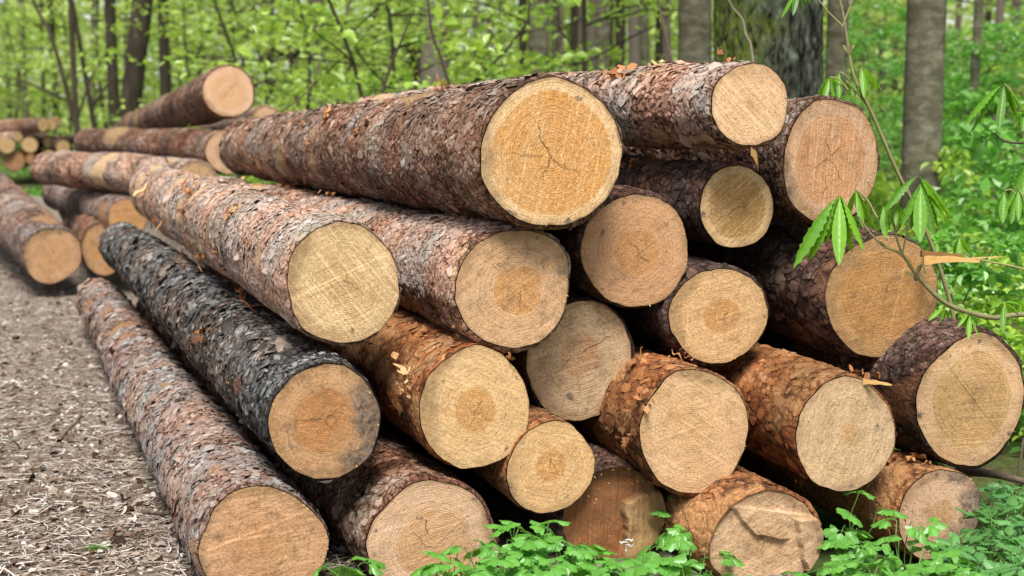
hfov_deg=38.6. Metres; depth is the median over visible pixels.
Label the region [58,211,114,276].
log
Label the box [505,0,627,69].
young tree
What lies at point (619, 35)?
forest tree
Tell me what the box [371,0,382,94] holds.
forest tree
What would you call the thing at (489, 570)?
lobed herb
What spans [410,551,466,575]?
lobed herb
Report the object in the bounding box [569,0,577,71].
forest tree
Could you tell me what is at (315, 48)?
sapling
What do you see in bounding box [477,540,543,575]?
lobed herb
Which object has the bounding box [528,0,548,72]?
tree
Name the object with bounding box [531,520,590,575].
lobed herb
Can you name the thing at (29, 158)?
log
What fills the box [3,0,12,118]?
forest tree
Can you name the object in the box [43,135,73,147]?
log
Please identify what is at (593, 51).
sapling
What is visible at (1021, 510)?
trefoil plant
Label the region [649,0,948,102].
young tree
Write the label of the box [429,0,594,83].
sapling
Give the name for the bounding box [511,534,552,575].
lobed herb
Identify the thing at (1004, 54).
shrub
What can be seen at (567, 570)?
lobed herb
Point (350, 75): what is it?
sapling
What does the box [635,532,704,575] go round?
lobed herb
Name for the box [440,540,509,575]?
lobed herb
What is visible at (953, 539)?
trefoil plant
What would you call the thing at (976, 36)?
tree
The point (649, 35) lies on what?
young tree
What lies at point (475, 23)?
forest tree
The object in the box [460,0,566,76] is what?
young tree
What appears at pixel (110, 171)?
log
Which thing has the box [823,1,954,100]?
young tree
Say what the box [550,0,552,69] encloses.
forest tree
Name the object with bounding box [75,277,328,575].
log
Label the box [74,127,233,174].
log
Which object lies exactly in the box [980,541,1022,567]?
trefoil plant
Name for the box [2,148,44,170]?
log
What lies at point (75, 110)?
tree
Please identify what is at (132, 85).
tree
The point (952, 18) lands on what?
young tree
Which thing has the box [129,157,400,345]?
log
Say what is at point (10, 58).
young tree
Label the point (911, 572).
lobed herb
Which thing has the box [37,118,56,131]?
log
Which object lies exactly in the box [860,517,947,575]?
lobed herb
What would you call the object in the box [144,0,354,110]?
young tree
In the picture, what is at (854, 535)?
lobed herb
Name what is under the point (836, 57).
tree
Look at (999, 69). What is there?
shrub
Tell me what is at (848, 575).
lobed herb
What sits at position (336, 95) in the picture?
sapling
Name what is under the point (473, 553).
lobed herb
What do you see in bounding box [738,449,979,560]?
log
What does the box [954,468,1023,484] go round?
stick
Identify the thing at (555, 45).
forest tree
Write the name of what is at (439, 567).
lobed herb
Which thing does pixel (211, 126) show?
stick
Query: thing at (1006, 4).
young tree
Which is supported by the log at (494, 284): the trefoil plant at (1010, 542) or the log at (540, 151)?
the log at (540, 151)
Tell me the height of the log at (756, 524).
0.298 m
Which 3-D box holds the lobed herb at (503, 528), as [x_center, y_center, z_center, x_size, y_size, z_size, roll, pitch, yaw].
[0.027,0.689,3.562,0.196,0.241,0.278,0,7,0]
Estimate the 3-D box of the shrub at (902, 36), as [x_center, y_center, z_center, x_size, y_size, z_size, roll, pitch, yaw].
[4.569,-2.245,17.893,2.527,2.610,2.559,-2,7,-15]
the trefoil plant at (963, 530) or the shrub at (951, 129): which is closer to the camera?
the trefoil plant at (963, 530)
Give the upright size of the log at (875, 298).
0.398 m
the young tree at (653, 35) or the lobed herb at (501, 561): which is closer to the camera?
the lobed herb at (501, 561)
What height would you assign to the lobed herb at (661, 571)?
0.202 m
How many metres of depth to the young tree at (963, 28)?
30.09 m
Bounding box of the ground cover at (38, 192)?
[0,142,1021,452]
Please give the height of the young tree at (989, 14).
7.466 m
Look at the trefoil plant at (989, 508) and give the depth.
4.29 m
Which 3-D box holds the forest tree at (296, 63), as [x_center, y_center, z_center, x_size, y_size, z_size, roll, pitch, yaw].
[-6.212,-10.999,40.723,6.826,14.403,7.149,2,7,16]
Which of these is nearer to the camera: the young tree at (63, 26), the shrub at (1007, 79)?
the shrub at (1007, 79)
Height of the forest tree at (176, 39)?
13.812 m
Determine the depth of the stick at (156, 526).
4.12 m
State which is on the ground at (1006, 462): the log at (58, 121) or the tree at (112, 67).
the tree at (112, 67)
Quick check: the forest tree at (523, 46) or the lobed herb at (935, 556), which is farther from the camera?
the forest tree at (523, 46)
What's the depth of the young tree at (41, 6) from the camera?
38.07 m
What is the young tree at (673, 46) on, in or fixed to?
on the ground at (1006, 462)
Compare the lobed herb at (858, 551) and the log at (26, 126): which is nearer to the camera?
the lobed herb at (858, 551)
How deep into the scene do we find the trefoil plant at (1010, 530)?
3.86 m
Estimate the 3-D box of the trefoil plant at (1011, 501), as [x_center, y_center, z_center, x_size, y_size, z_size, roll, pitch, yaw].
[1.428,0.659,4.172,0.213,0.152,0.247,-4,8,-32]
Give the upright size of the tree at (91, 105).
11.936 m
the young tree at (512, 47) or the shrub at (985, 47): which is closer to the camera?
the shrub at (985, 47)
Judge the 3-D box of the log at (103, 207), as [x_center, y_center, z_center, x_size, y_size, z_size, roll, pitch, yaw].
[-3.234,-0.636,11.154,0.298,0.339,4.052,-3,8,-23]
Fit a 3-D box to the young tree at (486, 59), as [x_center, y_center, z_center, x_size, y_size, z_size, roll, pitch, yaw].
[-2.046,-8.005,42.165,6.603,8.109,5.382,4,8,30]
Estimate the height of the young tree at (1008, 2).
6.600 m
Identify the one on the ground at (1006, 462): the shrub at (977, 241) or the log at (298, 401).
the shrub at (977, 241)
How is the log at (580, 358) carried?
on the log at (550, 468)
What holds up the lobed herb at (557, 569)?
on the path
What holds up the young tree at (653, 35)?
on the ground at (1006, 462)
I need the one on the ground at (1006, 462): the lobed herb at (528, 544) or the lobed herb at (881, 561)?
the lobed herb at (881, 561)
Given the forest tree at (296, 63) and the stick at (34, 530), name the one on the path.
the stick at (34, 530)
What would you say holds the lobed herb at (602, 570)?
on the path
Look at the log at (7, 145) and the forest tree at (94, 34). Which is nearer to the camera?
the log at (7, 145)
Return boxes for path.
[0,196,793,575]
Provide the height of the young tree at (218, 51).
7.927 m
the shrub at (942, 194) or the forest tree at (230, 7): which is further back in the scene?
the forest tree at (230, 7)
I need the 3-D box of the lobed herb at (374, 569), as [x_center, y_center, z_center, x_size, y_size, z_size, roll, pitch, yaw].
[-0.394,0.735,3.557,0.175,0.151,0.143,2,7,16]
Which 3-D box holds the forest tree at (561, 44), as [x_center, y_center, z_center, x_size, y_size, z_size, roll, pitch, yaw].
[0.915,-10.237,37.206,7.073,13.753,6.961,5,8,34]
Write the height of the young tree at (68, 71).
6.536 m
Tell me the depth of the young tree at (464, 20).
26.13 m
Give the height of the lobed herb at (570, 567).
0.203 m
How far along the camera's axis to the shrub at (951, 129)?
10.80 m
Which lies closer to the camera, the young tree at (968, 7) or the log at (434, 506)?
the log at (434, 506)
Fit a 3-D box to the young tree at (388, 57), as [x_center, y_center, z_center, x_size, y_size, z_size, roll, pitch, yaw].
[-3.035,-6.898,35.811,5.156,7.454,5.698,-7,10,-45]
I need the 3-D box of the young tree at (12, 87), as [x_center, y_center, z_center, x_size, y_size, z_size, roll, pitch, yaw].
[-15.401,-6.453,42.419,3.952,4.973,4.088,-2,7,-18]
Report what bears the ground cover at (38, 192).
on the ground at (1006, 462)
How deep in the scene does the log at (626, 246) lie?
3.98 m
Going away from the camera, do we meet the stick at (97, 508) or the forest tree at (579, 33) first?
the stick at (97, 508)
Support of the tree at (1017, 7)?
on the ground at (1006, 462)
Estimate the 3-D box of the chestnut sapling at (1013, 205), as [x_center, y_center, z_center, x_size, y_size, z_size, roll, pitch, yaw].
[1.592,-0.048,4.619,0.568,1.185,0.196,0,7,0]
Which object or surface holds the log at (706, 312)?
on the log at (688, 422)
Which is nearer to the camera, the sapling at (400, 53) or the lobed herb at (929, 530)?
the lobed herb at (929, 530)
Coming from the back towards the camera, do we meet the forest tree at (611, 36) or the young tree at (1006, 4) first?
the forest tree at (611, 36)
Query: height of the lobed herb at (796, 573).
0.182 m
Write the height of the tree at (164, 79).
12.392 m
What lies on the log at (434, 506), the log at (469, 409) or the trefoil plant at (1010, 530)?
the log at (469, 409)
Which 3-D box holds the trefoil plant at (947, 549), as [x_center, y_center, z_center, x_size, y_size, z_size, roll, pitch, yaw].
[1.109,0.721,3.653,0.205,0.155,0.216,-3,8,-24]
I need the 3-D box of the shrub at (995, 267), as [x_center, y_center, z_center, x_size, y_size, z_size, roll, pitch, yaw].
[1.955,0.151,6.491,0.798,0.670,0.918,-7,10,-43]
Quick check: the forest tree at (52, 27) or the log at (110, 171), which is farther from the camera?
the forest tree at (52, 27)
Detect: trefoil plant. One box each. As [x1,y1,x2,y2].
[921,546,974,575]
[931,534,1019,568]
[935,526,1023,564]
[940,550,1011,575]
[953,506,1017,565]
[955,559,1023,575]
[955,562,1023,575]
[958,510,1023,560]
[963,534,1023,565]
[966,528,1023,568]
[968,511,1023,566]
[973,502,1022,560]
[975,548,1023,567]
[978,480,1015,513]
[979,484,1023,540]
[979,488,1016,531]
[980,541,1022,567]
[984,559,1023,575]
[1001,485,1023,516]
[1006,503,1023,551]
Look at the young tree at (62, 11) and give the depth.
32.00 m
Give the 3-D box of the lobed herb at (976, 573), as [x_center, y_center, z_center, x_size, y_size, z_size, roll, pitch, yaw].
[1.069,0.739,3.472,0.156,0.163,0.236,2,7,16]
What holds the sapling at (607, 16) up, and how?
on the ground at (1006, 462)
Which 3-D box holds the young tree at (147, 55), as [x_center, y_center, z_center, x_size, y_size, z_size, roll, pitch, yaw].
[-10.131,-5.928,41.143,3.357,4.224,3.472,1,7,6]
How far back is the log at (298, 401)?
3.93 m
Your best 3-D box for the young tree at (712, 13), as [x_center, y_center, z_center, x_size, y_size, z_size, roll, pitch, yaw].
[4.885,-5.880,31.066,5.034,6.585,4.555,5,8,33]
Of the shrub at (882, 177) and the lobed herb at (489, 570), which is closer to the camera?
the lobed herb at (489, 570)
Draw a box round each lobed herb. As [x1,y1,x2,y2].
[312,556,385,575]
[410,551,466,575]
[413,561,482,575]
[421,546,495,575]
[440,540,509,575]
[462,563,499,575]
[470,534,562,575]
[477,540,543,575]
[479,550,533,575]
[483,520,551,556]
[493,548,523,572]
[493,556,566,575]
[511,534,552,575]
[511,537,550,570]
[523,520,617,570]
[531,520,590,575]
[538,557,579,572]
[545,543,607,570]
[549,538,597,570]
[560,554,598,575]
[561,551,616,575]
[569,566,623,575]
[590,559,628,575]
[593,560,674,575]
[608,558,641,573]
[609,539,686,575]
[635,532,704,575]
[648,497,691,555]
[658,561,686,575]
[663,524,744,575]
[677,559,705,575]
[781,571,809,575]
[805,565,836,573]
[816,564,868,575]
[817,525,880,573]
[822,544,902,575]
[831,573,878,575]
[832,490,909,570]
[841,560,895,575]
[852,557,920,575]
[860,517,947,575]
[876,539,969,575]
[895,568,928,575]
[905,560,970,575]
[923,552,984,575]
[938,543,970,567]
[953,571,986,575]
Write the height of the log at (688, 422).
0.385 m
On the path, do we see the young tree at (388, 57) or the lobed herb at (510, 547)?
the lobed herb at (510, 547)
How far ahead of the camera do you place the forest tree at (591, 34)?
23.61 m
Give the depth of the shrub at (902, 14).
20.81 m
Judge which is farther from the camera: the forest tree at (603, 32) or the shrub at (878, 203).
the forest tree at (603, 32)
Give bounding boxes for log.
[0,117,48,133]
[0,117,61,126]
[0,131,22,141]
[0,137,15,153]
[0,171,81,284]
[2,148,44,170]
[21,134,43,152]
[23,132,69,150]
[25,149,47,164]
[29,150,216,194]
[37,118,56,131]
[42,185,147,230]
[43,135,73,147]
[44,184,130,196]
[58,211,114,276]
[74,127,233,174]
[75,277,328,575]
[97,221,380,482]
[116,64,254,128]
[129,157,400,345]
[136,300,500,575]
[196,106,278,129]
[201,261,529,468]
[206,176,570,352]
[218,72,624,229]
[283,185,687,308]
[358,47,787,171]
[420,373,594,513]
[467,439,665,558]
[498,289,634,422]
[525,345,748,496]
[608,254,769,365]
[615,153,772,248]
[624,95,879,224]
[633,339,897,491]
[639,433,822,575]
[687,220,997,358]
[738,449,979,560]
[757,303,1023,468]
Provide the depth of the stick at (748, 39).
6.60 m
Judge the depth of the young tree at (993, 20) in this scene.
33.41 m
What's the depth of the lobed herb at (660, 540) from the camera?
3.91 m
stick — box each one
[1,518,48,536]
[14,486,106,492]
[56,395,81,442]
[89,505,115,515]
[138,510,167,515]
[155,523,185,552]
[204,29,341,128]
[381,9,414,93]
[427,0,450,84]
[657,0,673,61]
[729,0,753,60]
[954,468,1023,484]
[1014,438,1023,498]
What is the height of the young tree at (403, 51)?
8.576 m
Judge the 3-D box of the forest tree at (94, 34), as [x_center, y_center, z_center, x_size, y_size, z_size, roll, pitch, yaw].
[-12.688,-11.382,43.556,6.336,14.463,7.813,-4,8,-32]
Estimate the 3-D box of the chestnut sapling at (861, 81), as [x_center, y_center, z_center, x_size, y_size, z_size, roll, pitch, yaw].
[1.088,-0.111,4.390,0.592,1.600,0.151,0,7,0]
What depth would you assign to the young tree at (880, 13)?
22.09 m
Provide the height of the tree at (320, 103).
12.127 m
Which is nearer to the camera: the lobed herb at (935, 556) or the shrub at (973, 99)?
the lobed herb at (935, 556)
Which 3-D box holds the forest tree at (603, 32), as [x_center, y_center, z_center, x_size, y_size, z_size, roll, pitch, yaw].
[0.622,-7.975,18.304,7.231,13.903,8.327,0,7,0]
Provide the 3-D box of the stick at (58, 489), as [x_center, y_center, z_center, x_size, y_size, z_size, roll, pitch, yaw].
[-1.437,0.642,4.647,0.319,0.008,0.015,1,7,11]
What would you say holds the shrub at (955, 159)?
on the ground at (1006, 462)
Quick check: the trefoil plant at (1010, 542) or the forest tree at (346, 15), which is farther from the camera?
the forest tree at (346, 15)
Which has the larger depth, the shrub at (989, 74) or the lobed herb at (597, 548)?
the shrub at (989, 74)
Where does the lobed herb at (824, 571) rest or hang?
on the path
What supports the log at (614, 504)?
on the path
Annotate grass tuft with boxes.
[82,541,117,552]
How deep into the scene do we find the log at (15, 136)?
24.33 m
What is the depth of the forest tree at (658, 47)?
27.58 m
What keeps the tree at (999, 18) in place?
on the ground at (1006, 462)
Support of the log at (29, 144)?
on the log at (29, 158)
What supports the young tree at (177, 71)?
on the ground at (1006, 462)
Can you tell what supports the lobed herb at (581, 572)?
on the path
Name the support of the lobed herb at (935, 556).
on the ground at (1006, 462)
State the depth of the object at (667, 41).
7.00 m
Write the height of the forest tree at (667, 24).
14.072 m
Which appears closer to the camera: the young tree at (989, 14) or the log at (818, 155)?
the log at (818, 155)
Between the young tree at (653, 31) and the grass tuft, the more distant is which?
the young tree at (653, 31)
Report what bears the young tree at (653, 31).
on the ground at (1006, 462)
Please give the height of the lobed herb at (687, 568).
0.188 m
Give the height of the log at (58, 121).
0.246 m
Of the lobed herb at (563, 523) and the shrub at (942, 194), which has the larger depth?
the shrub at (942, 194)
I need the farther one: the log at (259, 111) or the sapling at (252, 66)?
the sapling at (252, 66)
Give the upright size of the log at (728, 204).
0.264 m
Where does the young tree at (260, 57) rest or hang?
on the ground at (1006, 462)
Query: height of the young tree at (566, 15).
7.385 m
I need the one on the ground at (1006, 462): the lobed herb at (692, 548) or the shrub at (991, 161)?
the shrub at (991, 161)
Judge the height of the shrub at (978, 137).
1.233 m
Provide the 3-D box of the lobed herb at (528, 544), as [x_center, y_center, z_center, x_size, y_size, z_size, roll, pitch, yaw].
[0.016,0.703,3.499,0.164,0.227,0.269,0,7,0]
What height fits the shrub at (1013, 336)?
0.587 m
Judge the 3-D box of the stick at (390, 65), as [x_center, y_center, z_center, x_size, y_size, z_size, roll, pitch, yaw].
[-0.677,-1.379,8.602,0.221,0.517,0.023,-2,7,-19]
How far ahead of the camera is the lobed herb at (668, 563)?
3.39 m
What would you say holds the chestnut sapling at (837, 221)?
on the ground at (1006, 462)
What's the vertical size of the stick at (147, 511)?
0.015 m
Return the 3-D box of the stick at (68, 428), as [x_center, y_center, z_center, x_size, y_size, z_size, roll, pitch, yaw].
[-1.720,0.501,5.727,0.062,0.015,0.884,-2,7,-13]
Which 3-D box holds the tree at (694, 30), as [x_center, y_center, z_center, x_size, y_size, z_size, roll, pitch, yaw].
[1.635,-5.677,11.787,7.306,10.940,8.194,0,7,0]
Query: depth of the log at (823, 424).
3.92 m
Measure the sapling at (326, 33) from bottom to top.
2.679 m
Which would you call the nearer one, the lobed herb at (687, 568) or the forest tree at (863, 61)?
the lobed herb at (687, 568)
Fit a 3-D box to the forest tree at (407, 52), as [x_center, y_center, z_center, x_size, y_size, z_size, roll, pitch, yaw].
[-1.853,-9.041,27.432,8.572,13.774,7.773,0,7,0]
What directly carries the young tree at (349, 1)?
on the ground at (1006, 462)
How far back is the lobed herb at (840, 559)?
3.55 m
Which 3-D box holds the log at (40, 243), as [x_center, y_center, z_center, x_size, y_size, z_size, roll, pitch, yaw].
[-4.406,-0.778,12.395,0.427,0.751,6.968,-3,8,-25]
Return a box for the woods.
[0,0,1023,147]
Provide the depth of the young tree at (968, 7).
37.20 m
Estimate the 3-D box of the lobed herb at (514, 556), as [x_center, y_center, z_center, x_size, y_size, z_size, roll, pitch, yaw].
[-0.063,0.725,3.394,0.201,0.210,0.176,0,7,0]
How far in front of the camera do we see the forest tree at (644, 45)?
23.61 m
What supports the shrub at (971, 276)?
on the ground at (1006, 462)
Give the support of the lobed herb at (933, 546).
on the ground at (1006, 462)
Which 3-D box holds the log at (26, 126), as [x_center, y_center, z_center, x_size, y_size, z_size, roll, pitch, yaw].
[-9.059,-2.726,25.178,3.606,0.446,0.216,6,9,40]
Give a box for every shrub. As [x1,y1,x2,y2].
[823,12,904,179]
[823,21,946,197]
[824,28,944,225]
[830,93,886,163]
[847,0,1023,162]
[848,0,952,182]
[853,172,898,229]
[864,171,941,232]
[866,106,988,222]
[870,118,1010,250]
[874,71,1023,224]
[887,5,1023,196]
[888,189,1017,309]
[892,19,1017,195]
[892,90,1023,251]
[895,145,1007,251]
[895,146,978,218]
[897,17,1023,195]
[899,141,1023,324]
[911,230,1023,437]
[928,123,1023,341]
[934,231,1023,375]
[935,250,1023,343]
[936,226,1023,371]
[937,294,1023,441]
[944,0,1023,117]
[948,141,1023,307]
[953,0,1023,143]
[980,21,1023,117]
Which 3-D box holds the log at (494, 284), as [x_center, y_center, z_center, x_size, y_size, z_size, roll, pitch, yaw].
[-0.809,-0.259,5.829,0.350,0.407,4.494,-3,8,-21]
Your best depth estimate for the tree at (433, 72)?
15.19 m
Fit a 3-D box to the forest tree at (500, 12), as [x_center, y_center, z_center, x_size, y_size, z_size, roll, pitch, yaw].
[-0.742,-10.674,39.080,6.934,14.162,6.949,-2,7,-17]
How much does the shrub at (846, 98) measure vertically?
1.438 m
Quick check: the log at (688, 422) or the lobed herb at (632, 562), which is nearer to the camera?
the lobed herb at (632, 562)
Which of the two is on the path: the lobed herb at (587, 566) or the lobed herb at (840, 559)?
the lobed herb at (587, 566)
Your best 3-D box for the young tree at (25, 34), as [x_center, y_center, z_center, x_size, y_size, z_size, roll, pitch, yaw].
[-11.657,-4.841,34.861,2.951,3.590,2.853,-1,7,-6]
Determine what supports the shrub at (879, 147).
on the ground at (1006, 462)
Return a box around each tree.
[0,0,93,134]
[0,0,112,151]
[0,0,123,150]
[0,0,153,149]
[0,0,179,135]
[0,2,39,106]
[0,3,52,118]
[0,10,74,149]
[0,19,51,115]
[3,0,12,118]
[18,0,29,118]
[21,0,209,126]
[48,0,60,135]
[74,1,141,127]
[90,0,97,126]
[97,5,173,127]
[99,0,230,126]
[99,0,403,104]
[104,0,119,127]
[117,0,152,121]
[118,1,306,101]
[119,0,240,93]
[119,0,416,111]
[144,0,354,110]
[157,0,170,96]
[174,1,370,109]
[174,3,181,83]
[196,2,203,75]
[228,0,235,63]
[254,0,524,103]
[265,0,273,104]
[274,7,360,102]
[289,0,401,110]
[290,0,299,110]
[291,0,473,85]
[308,0,325,107]
[327,0,518,81]
[337,1,495,87]
[344,1,352,100]
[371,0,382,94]
[405,3,411,89]
[420,0,449,85]
[450,0,552,84]
[451,0,527,84]
[458,2,587,67]
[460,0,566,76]
[472,0,480,65]
[486,0,493,78]
[498,1,503,74]
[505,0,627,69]
[506,0,653,72]
[518,0,526,74]
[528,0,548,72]
[549,0,654,65]
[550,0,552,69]
[552,0,558,72]
[559,1,563,68]
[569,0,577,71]
[577,0,581,71]
[587,0,596,66]
[587,0,677,61]
[595,0,610,69]
[609,0,613,67]
[610,1,677,67]
[614,0,624,68]
[614,11,713,59]
[625,0,897,158]
[626,0,877,92]
[628,0,640,66]
[640,0,649,66]
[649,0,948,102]
[650,0,826,46]
[655,4,661,60]
[661,0,670,61]
[671,1,713,60]
[678,0,711,62]
[713,0,823,98]
[823,0,1023,150]
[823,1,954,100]
[823,3,901,128]
[824,2,1022,129]
[825,0,848,96]
[847,0,906,168]
[848,0,970,145]
[858,2,866,108]
[865,0,1023,108]
[877,0,886,172]
[891,0,899,151]
[898,0,946,273]
[946,0,1023,118]
[946,6,995,129]
[952,0,961,167]
[961,1,1023,96]
[964,0,1023,94]
[966,0,983,177]
[983,0,991,67]
[983,8,1023,91]
[993,0,1003,119]
[1007,0,1021,126]
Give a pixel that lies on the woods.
(85, 122)
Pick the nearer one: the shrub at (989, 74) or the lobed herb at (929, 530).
the lobed herb at (929, 530)
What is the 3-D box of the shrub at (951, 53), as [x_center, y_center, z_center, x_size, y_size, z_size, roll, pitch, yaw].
[4.788,-1.728,15.409,2.106,2.175,2.132,2,7,13]
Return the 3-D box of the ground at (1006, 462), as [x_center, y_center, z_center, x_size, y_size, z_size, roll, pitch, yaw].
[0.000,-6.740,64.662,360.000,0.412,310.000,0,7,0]
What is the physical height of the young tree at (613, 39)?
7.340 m
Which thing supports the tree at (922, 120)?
on the ground at (1006, 462)
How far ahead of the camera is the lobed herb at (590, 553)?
3.47 m
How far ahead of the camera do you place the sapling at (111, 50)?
16.62 m
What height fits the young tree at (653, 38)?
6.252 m
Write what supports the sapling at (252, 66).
on the ground at (1006, 462)
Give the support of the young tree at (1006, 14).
on the ground at (1006, 462)
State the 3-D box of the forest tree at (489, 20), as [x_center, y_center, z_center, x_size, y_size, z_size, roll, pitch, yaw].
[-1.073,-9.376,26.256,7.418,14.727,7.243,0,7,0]
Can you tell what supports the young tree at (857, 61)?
on the ground at (1006, 462)
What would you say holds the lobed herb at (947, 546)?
on the ground at (1006, 462)
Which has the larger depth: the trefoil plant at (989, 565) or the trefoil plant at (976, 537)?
the trefoil plant at (976, 537)
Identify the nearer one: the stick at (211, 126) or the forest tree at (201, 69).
the stick at (211, 126)
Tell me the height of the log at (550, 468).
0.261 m
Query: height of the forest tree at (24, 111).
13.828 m
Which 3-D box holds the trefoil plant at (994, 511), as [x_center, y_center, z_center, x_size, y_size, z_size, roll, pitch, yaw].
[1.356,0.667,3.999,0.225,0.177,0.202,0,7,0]
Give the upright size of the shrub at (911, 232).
0.838 m
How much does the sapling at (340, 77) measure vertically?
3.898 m
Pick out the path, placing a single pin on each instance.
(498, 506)
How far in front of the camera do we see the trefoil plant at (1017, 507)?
4.06 m
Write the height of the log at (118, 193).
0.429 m
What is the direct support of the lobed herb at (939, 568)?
on the ground at (1006, 462)
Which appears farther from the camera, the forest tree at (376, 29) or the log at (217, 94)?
the forest tree at (376, 29)
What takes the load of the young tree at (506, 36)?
on the ground at (1006, 462)
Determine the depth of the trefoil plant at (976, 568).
3.50 m
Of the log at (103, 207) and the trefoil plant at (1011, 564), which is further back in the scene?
the log at (103, 207)
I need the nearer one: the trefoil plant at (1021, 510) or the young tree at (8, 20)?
the trefoil plant at (1021, 510)
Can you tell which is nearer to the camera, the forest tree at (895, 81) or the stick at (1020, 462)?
the stick at (1020, 462)
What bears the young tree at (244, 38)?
on the ground at (1006, 462)
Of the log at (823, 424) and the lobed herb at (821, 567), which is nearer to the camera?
the lobed herb at (821, 567)
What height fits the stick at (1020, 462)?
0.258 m
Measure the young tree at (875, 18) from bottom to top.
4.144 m
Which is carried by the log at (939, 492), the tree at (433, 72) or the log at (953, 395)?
the log at (953, 395)
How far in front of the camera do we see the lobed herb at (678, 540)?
3.71 m
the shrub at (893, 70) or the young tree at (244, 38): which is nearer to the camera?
the shrub at (893, 70)
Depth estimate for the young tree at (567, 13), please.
39.54 m
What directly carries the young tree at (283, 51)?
on the ground at (1006, 462)
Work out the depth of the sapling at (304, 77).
15.30 m
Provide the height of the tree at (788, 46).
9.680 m
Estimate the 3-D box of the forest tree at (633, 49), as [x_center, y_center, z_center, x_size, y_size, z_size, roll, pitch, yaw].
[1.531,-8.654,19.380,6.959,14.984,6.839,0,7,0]
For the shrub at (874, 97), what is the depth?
19.42 m
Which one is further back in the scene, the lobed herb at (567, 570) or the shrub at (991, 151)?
the shrub at (991, 151)
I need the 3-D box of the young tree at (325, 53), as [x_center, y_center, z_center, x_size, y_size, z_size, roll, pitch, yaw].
[-5.121,-5.679,39.399,3.302,4.156,3.416,6,9,38]
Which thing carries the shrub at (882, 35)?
on the ground at (1006, 462)
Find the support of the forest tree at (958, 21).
on the ground at (1006, 462)
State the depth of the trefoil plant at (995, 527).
3.94 m
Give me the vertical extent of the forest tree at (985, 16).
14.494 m
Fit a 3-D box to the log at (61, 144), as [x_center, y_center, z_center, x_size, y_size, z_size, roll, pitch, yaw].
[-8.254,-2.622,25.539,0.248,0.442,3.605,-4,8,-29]
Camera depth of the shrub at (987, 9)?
22.48 m
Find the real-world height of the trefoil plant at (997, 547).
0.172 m
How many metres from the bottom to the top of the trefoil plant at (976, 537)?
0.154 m
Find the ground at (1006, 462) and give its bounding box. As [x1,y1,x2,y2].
[0,116,1023,575]
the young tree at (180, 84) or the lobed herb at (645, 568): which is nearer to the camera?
the lobed herb at (645, 568)
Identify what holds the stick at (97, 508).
on the path
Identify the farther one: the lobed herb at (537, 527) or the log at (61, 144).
the log at (61, 144)
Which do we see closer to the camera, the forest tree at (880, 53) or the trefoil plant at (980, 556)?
the trefoil plant at (980, 556)
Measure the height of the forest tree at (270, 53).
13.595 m
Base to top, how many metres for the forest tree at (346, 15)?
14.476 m
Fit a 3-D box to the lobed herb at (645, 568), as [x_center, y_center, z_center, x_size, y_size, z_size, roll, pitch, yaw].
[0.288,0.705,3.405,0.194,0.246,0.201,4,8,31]
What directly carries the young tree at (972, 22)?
on the ground at (1006, 462)
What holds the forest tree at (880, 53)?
on the ground at (1006, 462)
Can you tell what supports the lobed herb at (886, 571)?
on the path
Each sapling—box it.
[79,0,412,183]
[96,0,279,127]
[160,0,530,129]
[191,0,428,183]
[196,0,412,182]
[247,0,569,183]
[249,0,419,111]
[275,0,459,97]
[295,0,523,92]
[423,0,713,82]
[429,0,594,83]
[487,0,657,72]
[781,0,955,318]
[793,176,1023,339]
[934,84,1023,269]
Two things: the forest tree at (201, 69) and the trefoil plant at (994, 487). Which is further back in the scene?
the forest tree at (201, 69)
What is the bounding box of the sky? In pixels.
[0,0,1009,115]
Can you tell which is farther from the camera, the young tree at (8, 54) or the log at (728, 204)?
the young tree at (8, 54)
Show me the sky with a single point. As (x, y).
(87, 16)
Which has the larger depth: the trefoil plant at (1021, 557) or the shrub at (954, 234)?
the shrub at (954, 234)
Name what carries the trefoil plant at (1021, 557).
on the ground at (1006, 462)
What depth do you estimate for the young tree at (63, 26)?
39.72 m
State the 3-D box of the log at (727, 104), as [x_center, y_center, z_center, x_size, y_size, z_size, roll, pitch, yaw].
[-0.035,-0.689,5.771,0.312,0.389,3.923,-3,7,-20]

